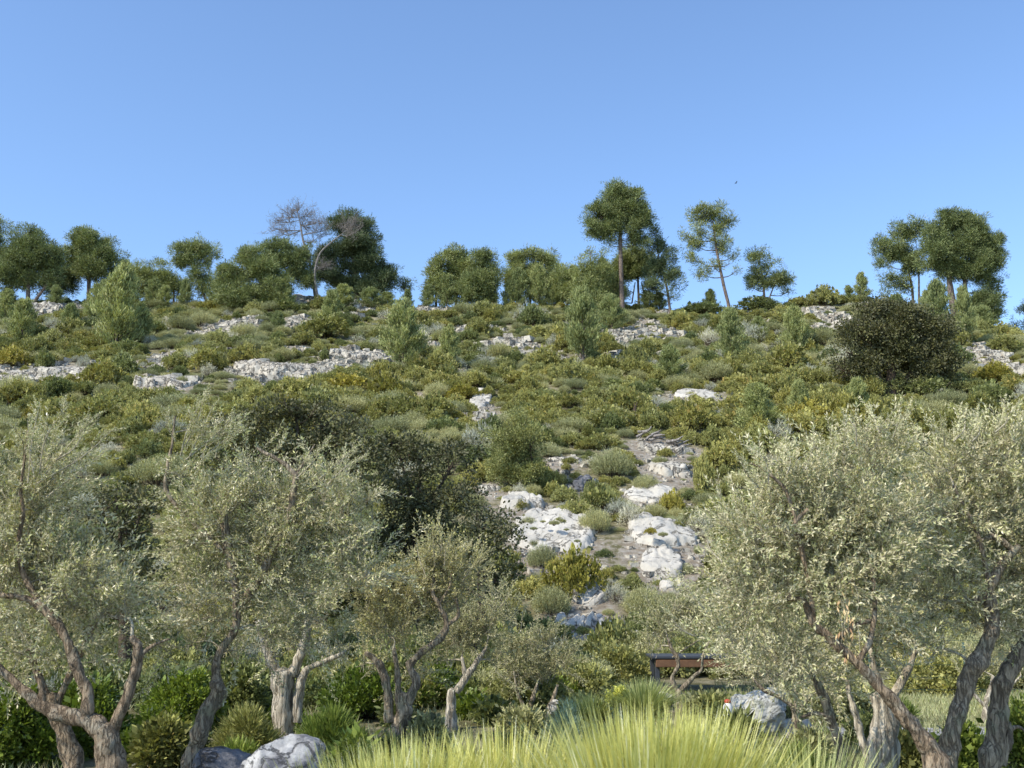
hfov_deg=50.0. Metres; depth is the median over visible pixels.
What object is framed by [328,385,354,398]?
kermes shrub
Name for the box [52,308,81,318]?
juniper shrub
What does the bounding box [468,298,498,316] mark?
juniper shrub
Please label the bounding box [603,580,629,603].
dry shrub
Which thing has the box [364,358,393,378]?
kermes shrub
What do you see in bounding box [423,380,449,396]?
rosemary shrub
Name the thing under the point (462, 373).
rosemary shrub
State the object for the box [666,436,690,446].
fallen branches
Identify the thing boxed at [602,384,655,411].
kermes shrub
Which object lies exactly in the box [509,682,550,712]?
garden shrub
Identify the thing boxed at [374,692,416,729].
garden shrub
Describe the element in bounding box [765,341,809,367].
kermes shrub
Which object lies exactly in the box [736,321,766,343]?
dry shrub
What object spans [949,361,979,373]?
rosemary shrub
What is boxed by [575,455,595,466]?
dry shrub
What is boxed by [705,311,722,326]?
kermes shrub
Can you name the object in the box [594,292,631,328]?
young pine tree
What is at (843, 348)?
rosemary shrub
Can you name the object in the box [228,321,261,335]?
rosemary shrub
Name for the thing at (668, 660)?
bench
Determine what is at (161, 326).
mastic shrub
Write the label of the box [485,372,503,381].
mastic shrub
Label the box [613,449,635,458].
kermes shrub
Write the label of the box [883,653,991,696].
garden shrub
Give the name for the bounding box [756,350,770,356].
rosemary shrub
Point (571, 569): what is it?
golden shrub
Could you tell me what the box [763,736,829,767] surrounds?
garden shrub
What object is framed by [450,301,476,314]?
rosemary shrub
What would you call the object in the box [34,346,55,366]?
mastic shrub
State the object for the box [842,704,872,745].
garden shrub
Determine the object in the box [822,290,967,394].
holm oak tree
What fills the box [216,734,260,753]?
garden shrub
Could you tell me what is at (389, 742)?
garden shrub
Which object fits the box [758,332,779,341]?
juniper shrub
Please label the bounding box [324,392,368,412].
rosemary shrub
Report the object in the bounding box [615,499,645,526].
dry shrub
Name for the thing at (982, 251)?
pine tree
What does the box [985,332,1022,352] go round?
kermes shrub
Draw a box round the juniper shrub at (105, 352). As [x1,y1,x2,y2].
[91,348,112,358]
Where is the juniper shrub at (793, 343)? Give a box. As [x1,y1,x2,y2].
[779,339,797,346]
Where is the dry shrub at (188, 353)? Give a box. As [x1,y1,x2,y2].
[183,348,199,362]
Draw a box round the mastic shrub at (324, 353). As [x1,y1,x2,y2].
[318,347,330,359]
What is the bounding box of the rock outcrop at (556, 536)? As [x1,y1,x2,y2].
[508,507,595,551]
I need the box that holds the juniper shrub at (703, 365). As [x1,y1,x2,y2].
[690,360,709,379]
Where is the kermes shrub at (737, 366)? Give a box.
[711,350,745,376]
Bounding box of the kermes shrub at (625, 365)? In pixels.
[615,355,641,374]
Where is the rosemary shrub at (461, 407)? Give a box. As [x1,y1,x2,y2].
[445,399,469,412]
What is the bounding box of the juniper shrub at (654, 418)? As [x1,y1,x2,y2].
[635,408,671,429]
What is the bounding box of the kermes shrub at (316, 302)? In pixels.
[309,294,323,309]
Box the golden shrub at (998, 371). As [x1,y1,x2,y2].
[970,358,1016,382]
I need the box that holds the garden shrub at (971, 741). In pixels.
[930,717,1002,767]
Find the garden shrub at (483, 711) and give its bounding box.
[466,693,514,726]
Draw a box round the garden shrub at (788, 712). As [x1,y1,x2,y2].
[785,702,809,720]
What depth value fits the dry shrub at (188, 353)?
66.00 m
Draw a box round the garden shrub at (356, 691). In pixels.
[314,660,417,719]
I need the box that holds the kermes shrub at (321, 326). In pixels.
[295,310,352,337]
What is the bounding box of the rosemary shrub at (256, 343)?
[233,336,267,349]
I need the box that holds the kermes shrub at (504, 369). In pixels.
[492,362,516,378]
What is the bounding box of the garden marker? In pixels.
[723,699,732,712]
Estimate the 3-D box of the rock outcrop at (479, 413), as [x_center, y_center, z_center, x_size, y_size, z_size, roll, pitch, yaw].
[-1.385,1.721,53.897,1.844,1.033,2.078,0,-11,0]
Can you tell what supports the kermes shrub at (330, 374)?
on the ground at (614, 541)
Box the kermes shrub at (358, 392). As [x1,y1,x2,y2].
[347,386,364,397]
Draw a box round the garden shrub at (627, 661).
[590,642,651,685]
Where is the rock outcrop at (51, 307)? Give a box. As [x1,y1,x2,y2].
[32,300,66,313]
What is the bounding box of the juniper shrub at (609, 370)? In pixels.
[598,365,622,377]
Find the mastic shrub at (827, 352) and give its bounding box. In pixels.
[816,347,849,362]
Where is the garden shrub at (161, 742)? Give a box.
[126,707,191,767]
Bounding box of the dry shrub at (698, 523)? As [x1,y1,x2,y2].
[686,510,712,533]
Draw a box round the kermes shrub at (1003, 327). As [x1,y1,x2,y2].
[992,320,1019,333]
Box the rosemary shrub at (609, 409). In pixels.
[591,402,630,414]
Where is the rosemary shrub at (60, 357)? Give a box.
[30,351,63,359]
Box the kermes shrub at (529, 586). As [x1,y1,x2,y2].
[511,575,551,598]
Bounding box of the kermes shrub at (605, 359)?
[594,350,618,368]
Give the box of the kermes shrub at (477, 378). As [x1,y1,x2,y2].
[463,369,491,386]
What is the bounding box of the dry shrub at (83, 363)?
[74,355,92,366]
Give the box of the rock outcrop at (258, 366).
[233,358,320,376]
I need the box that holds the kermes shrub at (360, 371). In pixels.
[353,368,371,379]
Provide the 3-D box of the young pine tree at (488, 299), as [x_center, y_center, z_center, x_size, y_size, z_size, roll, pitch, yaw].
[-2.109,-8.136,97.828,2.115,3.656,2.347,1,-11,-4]
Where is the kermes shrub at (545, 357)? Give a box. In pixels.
[523,344,562,366]
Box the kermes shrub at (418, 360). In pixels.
[404,352,430,368]
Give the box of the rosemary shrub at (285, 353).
[270,347,296,359]
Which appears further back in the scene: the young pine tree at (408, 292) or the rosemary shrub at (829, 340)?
the young pine tree at (408, 292)
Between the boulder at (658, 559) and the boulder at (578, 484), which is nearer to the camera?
the boulder at (658, 559)
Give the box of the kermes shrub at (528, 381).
[513,372,544,391]
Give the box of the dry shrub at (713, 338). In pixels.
[695,328,720,345]
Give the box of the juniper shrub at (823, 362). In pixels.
[815,354,843,366]
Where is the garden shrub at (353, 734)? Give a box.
[323,720,388,767]
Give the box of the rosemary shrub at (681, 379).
[660,374,693,388]
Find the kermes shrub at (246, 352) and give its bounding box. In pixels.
[225,342,264,362]
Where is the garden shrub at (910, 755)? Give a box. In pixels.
[897,724,930,767]
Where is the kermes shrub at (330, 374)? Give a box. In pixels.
[319,364,368,379]
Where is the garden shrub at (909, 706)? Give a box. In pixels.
[870,692,922,719]
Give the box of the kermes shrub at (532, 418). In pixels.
[506,411,536,422]
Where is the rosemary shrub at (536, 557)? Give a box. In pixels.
[525,540,556,567]
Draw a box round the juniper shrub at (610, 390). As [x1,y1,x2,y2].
[599,382,623,401]
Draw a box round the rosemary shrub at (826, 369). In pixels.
[811,364,829,372]
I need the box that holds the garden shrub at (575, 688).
[548,673,588,693]
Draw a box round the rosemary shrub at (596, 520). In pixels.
[577,505,612,532]
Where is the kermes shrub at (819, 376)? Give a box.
[808,366,830,383]
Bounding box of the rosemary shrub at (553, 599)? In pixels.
[527,581,573,615]
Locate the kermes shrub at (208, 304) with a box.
[195,299,217,308]
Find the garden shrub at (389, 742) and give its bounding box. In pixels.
[368,723,422,767]
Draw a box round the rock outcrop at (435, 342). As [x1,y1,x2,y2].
[426,341,439,346]
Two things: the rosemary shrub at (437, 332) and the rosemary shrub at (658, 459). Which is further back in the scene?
the rosemary shrub at (437, 332)
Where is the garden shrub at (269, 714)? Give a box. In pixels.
[256,703,309,731]
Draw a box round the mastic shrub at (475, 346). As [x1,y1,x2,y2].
[469,340,487,353]
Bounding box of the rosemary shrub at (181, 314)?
[177,309,197,317]
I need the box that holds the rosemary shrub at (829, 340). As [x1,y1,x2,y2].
[825,335,853,345]
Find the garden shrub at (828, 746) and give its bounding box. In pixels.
[777,718,834,764]
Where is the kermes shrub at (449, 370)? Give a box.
[428,362,460,376]
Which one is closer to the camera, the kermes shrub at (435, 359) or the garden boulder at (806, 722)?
the garden boulder at (806, 722)
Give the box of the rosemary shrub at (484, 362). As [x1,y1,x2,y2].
[469,358,496,369]
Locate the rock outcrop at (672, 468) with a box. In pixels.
[648,461,690,477]
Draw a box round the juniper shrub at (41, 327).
[32,324,49,336]
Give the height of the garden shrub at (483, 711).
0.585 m
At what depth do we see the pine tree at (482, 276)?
97.05 m
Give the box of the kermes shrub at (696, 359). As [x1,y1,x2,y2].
[687,354,706,372]
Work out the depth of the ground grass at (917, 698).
16.08 m
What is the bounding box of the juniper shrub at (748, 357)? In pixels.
[733,348,767,365]
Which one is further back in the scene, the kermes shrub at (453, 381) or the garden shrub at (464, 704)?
the kermes shrub at (453, 381)
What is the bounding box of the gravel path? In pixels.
[826,726,985,744]
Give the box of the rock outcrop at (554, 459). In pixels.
[549,456,581,462]
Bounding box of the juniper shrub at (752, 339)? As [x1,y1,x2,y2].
[740,334,759,345]
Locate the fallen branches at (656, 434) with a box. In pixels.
[636,426,665,441]
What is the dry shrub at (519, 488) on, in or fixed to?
on the ground at (614, 541)
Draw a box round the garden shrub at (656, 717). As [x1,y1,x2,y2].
[617,710,671,726]
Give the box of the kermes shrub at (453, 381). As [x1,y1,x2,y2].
[444,377,465,385]
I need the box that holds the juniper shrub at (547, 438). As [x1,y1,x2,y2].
[528,427,556,446]
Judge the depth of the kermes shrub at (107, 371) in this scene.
60.21 m
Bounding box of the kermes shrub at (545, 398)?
[536,392,561,408]
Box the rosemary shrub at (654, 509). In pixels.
[639,503,667,516]
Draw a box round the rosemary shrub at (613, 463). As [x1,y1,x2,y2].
[587,445,634,476]
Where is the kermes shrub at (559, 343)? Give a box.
[551,331,573,350]
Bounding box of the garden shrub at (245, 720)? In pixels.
[207,699,286,748]
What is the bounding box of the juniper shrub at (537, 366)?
[526,361,545,372]
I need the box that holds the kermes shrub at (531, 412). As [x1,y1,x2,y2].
[519,405,546,417]
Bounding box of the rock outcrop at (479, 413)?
[472,410,496,419]
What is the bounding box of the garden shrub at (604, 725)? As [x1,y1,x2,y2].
[588,715,642,764]
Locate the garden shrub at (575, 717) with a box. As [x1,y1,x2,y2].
[536,696,593,755]
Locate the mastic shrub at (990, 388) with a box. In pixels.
[967,378,1013,404]
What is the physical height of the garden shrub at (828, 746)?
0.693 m
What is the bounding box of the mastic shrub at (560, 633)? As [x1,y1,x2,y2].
[524,615,575,641]
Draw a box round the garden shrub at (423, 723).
[404,706,465,765]
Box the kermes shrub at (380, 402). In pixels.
[364,394,396,414]
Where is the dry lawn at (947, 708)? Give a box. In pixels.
[899,695,1009,726]
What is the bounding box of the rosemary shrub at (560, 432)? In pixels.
[553,426,579,438]
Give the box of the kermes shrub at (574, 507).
[556,499,594,513]
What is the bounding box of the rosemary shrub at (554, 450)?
[532,441,565,456]
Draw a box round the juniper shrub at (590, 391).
[578,385,607,399]
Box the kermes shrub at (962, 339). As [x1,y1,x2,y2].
[953,329,973,345]
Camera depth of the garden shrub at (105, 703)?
12.90 m
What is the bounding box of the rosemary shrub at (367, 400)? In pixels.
[353,395,370,405]
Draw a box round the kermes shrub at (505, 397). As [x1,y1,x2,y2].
[489,392,514,403]
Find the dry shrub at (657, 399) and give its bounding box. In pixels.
[650,395,668,405]
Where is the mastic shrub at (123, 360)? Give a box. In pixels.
[110,349,140,373]
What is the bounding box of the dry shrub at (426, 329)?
[417,324,434,334]
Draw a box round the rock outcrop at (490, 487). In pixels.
[478,484,503,491]
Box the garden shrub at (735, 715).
[707,697,772,765]
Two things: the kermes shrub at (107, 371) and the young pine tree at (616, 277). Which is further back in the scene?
the young pine tree at (616, 277)
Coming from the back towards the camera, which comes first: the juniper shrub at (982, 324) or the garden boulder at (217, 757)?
the juniper shrub at (982, 324)
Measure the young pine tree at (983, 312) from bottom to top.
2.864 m
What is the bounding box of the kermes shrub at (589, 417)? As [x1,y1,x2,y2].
[578,411,598,427]
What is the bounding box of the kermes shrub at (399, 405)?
[383,392,424,420]
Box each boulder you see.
[192,746,251,767]
[241,734,325,767]
[500,491,543,509]
[546,699,558,714]
[555,612,580,626]
[571,582,606,605]
[572,474,598,491]
[576,611,604,630]
[624,483,675,503]
[640,544,683,578]
[659,579,680,588]
[674,388,720,398]
[730,687,789,735]
[785,718,791,724]
[785,719,815,737]
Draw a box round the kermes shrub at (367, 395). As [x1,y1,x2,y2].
[359,389,379,400]
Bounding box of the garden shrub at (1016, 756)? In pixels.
[976,689,1023,767]
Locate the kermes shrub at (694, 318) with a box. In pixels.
[689,315,701,325]
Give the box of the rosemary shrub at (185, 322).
[166,313,195,329]
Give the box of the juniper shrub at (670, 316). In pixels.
[660,307,690,325]
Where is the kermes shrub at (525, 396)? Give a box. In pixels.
[513,389,540,402]
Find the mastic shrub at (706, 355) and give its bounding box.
[694,348,718,364]
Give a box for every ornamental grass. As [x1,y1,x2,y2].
[259,739,494,767]
[295,725,565,767]
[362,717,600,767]
[454,731,701,767]
[485,688,812,767]
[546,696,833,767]
[559,691,618,720]
[599,674,689,719]
[731,729,930,767]
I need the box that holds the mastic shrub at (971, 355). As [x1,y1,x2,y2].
[949,342,977,363]
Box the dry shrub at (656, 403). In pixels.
[651,396,668,406]
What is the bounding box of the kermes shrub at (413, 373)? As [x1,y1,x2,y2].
[401,365,436,383]
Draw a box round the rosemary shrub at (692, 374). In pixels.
[673,370,701,380]
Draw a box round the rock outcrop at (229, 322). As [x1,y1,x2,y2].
[215,319,253,326]
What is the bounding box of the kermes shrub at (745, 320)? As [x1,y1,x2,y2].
[737,316,760,332]
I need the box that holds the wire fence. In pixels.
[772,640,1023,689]
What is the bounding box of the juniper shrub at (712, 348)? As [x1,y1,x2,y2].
[709,341,723,354]
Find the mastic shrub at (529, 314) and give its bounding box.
[516,302,553,325]
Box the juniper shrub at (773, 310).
[769,304,788,316]
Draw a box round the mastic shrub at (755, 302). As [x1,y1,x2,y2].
[733,295,782,310]
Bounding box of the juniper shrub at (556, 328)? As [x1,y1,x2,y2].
[543,320,573,339]
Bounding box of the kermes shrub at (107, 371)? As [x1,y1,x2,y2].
[74,354,128,385]
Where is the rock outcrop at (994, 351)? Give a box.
[973,349,1000,353]
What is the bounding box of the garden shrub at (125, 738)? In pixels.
[120,720,142,763]
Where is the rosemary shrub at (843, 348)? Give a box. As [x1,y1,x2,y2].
[828,338,855,351]
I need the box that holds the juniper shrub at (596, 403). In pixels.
[579,394,605,410]
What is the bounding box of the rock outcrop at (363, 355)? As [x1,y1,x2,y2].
[329,348,397,361]
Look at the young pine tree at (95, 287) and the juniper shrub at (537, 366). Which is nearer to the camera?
the juniper shrub at (537, 366)
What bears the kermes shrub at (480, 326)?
on the ground at (614, 541)
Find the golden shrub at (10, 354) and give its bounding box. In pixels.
[0,344,30,366]
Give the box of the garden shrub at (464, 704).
[445,686,490,720]
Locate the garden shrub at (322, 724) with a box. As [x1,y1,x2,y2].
[291,698,365,763]
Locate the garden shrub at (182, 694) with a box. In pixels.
[136,663,230,732]
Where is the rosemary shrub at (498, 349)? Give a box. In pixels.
[486,341,512,357]
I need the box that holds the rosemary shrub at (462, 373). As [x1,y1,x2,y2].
[458,366,487,377]
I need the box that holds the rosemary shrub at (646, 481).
[630,473,659,488]
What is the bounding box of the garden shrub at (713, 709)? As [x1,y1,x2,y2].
[688,700,744,725]
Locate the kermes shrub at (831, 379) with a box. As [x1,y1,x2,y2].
[823,368,840,383]
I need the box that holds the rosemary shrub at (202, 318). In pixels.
[187,310,216,325]
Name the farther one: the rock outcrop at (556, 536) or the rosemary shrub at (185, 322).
the rosemary shrub at (185, 322)
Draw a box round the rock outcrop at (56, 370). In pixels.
[30,366,87,377]
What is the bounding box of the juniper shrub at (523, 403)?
[519,401,538,411]
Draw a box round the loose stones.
[0,295,1023,643]
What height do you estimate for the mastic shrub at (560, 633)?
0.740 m
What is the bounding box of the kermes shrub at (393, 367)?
[366,358,403,372]
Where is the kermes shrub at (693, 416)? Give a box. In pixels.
[668,397,715,431]
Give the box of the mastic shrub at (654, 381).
[642,378,662,386]
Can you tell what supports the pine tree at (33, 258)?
on the ground at (614, 541)
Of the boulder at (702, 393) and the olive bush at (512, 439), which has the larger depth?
the boulder at (702, 393)
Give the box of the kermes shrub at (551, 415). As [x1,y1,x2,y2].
[543,410,565,424]
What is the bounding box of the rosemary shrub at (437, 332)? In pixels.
[432,328,457,337]
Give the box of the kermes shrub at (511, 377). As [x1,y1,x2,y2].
[500,369,531,383]
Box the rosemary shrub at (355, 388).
[343,385,365,392]
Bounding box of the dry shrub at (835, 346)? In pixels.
[824,342,848,351]
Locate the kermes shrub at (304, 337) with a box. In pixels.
[291,329,315,344]
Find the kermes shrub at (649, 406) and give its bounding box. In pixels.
[633,400,666,419]
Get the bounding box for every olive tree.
[0,394,194,767]
[0,547,166,767]
[104,382,431,767]
[213,553,368,736]
[331,505,497,735]
[402,569,538,730]
[486,608,595,709]
[626,567,748,724]
[657,394,972,767]
[701,613,833,740]
[731,600,887,767]
[764,619,870,762]
[804,581,972,767]
[860,393,1023,767]
[943,622,1023,721]
[957,458,1023,767]
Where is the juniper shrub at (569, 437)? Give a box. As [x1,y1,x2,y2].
[560,431,584,445]
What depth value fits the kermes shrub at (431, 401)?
52.70 m
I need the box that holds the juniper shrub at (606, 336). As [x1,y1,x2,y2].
[593,328,615,345]
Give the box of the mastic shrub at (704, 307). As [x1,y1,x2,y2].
[671,301,725,313]
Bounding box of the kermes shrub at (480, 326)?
[464,316,494,333]
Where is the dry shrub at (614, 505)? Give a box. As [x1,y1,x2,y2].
[602,496,633,515]
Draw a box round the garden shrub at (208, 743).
[182,719,216,747]
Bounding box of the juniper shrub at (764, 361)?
[749,359,772,365]
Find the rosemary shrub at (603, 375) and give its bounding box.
[598,373,609,378]
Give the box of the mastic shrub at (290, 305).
[272,299,301,312]
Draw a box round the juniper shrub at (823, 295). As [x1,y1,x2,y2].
[801,283,842,305]
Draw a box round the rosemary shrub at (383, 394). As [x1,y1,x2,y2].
[372,388,406,400]
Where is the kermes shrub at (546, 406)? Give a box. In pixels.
[540,401,559,411]
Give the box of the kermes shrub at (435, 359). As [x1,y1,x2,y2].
[425,349,463,371]
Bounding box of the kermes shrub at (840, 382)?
[832,370,852,384]
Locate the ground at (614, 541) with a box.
[0,299,1022,767]
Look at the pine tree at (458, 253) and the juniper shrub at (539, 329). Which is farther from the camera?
the pine tree at (458, 253)
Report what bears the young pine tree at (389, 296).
on the ground at (614, 541)
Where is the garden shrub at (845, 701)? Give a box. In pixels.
[790,666,874,723]
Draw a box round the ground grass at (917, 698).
[0,679,1023,767]
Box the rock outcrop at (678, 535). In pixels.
[627,511,697,546]
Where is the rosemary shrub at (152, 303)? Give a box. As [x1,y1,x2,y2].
[146,298,165,307]
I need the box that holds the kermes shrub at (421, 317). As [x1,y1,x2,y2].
[414,309,434,324]
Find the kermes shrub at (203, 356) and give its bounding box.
[185,345,233,371]
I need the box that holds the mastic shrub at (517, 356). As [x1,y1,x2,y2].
[505,349,528,362]
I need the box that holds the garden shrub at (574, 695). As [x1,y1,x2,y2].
[552,689,603,718]
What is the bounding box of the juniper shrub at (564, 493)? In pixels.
[550,484,579,502]
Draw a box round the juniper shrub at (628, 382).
[622,380,634,387]
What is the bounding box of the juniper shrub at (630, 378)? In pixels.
[620,375,642,383]
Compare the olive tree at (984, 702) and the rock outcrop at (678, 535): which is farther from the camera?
the rock outcrop at (678, 535)
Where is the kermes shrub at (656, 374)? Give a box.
[645,366,669,382]
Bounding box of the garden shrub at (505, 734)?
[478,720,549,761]
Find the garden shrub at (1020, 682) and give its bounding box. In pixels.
[990,644,1023,691]
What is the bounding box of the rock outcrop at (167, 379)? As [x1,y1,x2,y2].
[133,374,197,387]
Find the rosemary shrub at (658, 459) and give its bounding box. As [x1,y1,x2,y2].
[651,456,668,462]
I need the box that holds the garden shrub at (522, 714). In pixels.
[490,702,548,736]
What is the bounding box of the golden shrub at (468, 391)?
[443,382,485,399]
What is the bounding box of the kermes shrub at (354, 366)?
[345,363,375,377]
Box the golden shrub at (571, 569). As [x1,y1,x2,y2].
[540,542,609,599]
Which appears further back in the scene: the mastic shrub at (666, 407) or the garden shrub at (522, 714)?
the mastic shrub at (666, 407)
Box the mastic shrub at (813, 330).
[810,325,837,333]
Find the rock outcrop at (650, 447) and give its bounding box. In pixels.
[637,442,693,454]
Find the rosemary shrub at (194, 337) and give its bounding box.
[181,333,203,340]
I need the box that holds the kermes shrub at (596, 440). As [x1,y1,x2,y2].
[573,431,622,450]
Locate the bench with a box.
[646,653,780,690]
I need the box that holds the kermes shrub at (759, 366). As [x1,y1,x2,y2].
[744,360,774,376]
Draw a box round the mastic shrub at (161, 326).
[152,320,168,333]
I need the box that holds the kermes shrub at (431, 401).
[414,389,458,417]
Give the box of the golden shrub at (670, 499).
[657,487,685,511]
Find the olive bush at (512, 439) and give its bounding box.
[477,403,550,488]
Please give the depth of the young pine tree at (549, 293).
96.98 m
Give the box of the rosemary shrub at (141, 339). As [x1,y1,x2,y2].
[129,332,156,342]
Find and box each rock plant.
[549,520,559,525]
[643,527,657,534]
[658,531,667,535]
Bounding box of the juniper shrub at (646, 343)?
[636,335,656,353]
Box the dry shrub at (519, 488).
[509,480,527,491]
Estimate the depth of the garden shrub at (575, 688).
17.73 m
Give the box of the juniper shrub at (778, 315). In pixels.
[768,308,787,322]
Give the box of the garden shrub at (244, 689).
[216,656,272,722]
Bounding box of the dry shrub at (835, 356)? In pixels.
[818,347,855,366]
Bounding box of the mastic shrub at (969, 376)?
[957,370,973,380]
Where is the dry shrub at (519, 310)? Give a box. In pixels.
[513,301,538,321]
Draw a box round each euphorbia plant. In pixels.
[604,685,623,718]
[613,684,633,720]
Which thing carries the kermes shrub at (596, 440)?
on the ground at (614, 541)
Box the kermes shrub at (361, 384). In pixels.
[356,377,375,392]
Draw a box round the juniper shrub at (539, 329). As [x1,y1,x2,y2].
[527,324,549,336]
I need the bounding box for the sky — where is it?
[0,0,1023,328]
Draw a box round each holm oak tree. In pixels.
[66,472,186,665]
[187,389,401,652]
[356,427,491,631]
[413,486,529,650]
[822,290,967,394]
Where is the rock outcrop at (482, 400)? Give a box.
[470,387,491,407]
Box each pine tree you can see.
[0,213,18,290]
[0,221,69,301]
[0,287,19,301]
[0,288,15,318]
[1,296,40,339]
[30,264,84,298]
[44,284,67,303]
[60,224,123,299]
[60,302,81,322]
[81,282,105,316]
[88,261,150,343]
[98,278,105,299]
[104,249,130,277]
[110,258,144,310]
[128,256,177,300]
[128,300,157,337]
[143,276,160,302]
[152,284,174,305]
[154,269,194,302]
[165,230,223,300]
[176,278,194,302]
[205,280,222,304]
[208,240,297,310]
[254,235,321,292]
[258,195,334,295]
[267,311,286,327]
[272,277,296,302]
[308,204,403,299]
[308,211,365,297]
[315,288,343,319]
[332,283,358,307]
[355,285,386,307]
[378,294,430,362]
[380,291,395,306]
[393,275,416,294]
[402,288,414,304]
[418,247,457,306]
[418,284,437,306]
[433,273,457,306]
[437,323,460,361]
[440,241,475,303]
[452,245,506,302]
[452,266,479,304]
[478,285,499,303]
[498,243,561,302]
[500,266,533,304]
[500,279,517,304]
[523,264,549,303]
[544,277,560,306]
[548,261,573,305]
[553,280,566,302]
[562,285,606,359]
[564,244,614,312]
[566,264,580,303]
[577,177,657,307]
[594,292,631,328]
[597,260,618,295]
[603,271,630,302]
[608,243,656,303]
[635,290,661,308]
[640,222,687,312]
[651,292,672,309]
[652,342,690,377]
[677,197,744,306]
[702,288,720,303]
[708,305,750,356]
[730,380,790,430]
[741,243,796,309]
[749,315,769,338]
[776,304,813,349]
[786,377,809,412]
[843,284,855,302]
[847,376,870,410]
[852,270,873,301]
[868,213,928,303]
[889,292,906,303]
[910,205,1010,321]
[917,290,928,312]
[919,277,958,331]
[952,284,978,340]
[973,304,999,324]
[1009,314,1023,332]
[1013,299,1023,329]
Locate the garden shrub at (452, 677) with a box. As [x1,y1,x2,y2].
[388,660,473,709]
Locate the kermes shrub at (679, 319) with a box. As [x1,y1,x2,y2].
[671,311,695,328]
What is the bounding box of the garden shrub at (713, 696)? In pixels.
[688,687,734,715]
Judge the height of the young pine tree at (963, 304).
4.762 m
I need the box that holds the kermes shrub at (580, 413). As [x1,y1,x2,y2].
[566,409,592,419]
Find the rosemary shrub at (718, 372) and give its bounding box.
[695,358,734,382]
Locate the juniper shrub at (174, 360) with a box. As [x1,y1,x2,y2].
[160,352,194,369]
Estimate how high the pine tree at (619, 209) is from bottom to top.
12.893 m
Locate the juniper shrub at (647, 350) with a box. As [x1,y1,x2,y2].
[639,347,652,355]
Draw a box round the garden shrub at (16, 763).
[0,751,30,767]
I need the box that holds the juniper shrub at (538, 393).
[530,388,558,397]
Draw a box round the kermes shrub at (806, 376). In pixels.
[775,364,816,384]
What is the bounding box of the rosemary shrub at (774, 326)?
[763,321,782,331]
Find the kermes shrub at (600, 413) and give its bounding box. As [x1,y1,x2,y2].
[591,404,637,429]
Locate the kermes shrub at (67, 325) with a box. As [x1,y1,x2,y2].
[53,316,85,334]
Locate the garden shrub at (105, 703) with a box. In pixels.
[52,670,141,760]
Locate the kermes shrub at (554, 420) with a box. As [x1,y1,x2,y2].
[544,416,562,427]
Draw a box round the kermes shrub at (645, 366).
[631,360,658,373]
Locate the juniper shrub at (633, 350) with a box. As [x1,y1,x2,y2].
[616,342,650,362]
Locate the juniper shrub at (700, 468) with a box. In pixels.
[693,452,715,491]
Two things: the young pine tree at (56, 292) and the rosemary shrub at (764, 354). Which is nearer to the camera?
the rosemary shrub at (764, 354)
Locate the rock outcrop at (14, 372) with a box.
[0,369,52,378]
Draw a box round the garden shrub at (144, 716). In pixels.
[130,705,164,724]
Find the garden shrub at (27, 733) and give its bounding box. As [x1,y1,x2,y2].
[0,682,61,767]
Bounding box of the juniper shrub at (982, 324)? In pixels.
[974,317,998,334]
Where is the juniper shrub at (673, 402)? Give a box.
[667,396,682,406]
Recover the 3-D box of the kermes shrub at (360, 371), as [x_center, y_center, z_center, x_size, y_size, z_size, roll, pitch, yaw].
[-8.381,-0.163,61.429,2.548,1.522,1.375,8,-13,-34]
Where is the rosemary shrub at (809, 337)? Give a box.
[800,331,814,343]
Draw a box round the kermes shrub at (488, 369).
[471,364,495,375]
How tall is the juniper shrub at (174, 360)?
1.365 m
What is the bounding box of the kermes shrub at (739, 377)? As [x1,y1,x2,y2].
[717,372,752,385]
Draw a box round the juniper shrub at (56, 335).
[35,328,63,341]
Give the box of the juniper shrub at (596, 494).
[576,478,622,509]
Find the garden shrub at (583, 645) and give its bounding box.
[562,639,601,652]
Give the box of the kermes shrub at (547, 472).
[532,468,551,479]
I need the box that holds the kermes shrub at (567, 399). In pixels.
[553,390,584,407]
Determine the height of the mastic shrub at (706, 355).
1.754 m
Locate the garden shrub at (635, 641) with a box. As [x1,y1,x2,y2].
[615,630,665,653]
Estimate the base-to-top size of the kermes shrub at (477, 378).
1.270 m
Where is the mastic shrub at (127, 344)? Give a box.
[109,338,145,351]
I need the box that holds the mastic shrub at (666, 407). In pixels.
[657,402,676,414]
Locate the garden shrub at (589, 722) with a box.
[585,697,622,739]
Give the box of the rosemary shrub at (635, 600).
[619,582,669,612]
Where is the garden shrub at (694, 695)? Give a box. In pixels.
[683,684,746,717]
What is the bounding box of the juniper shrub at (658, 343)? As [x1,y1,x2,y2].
[647,336,663,348]

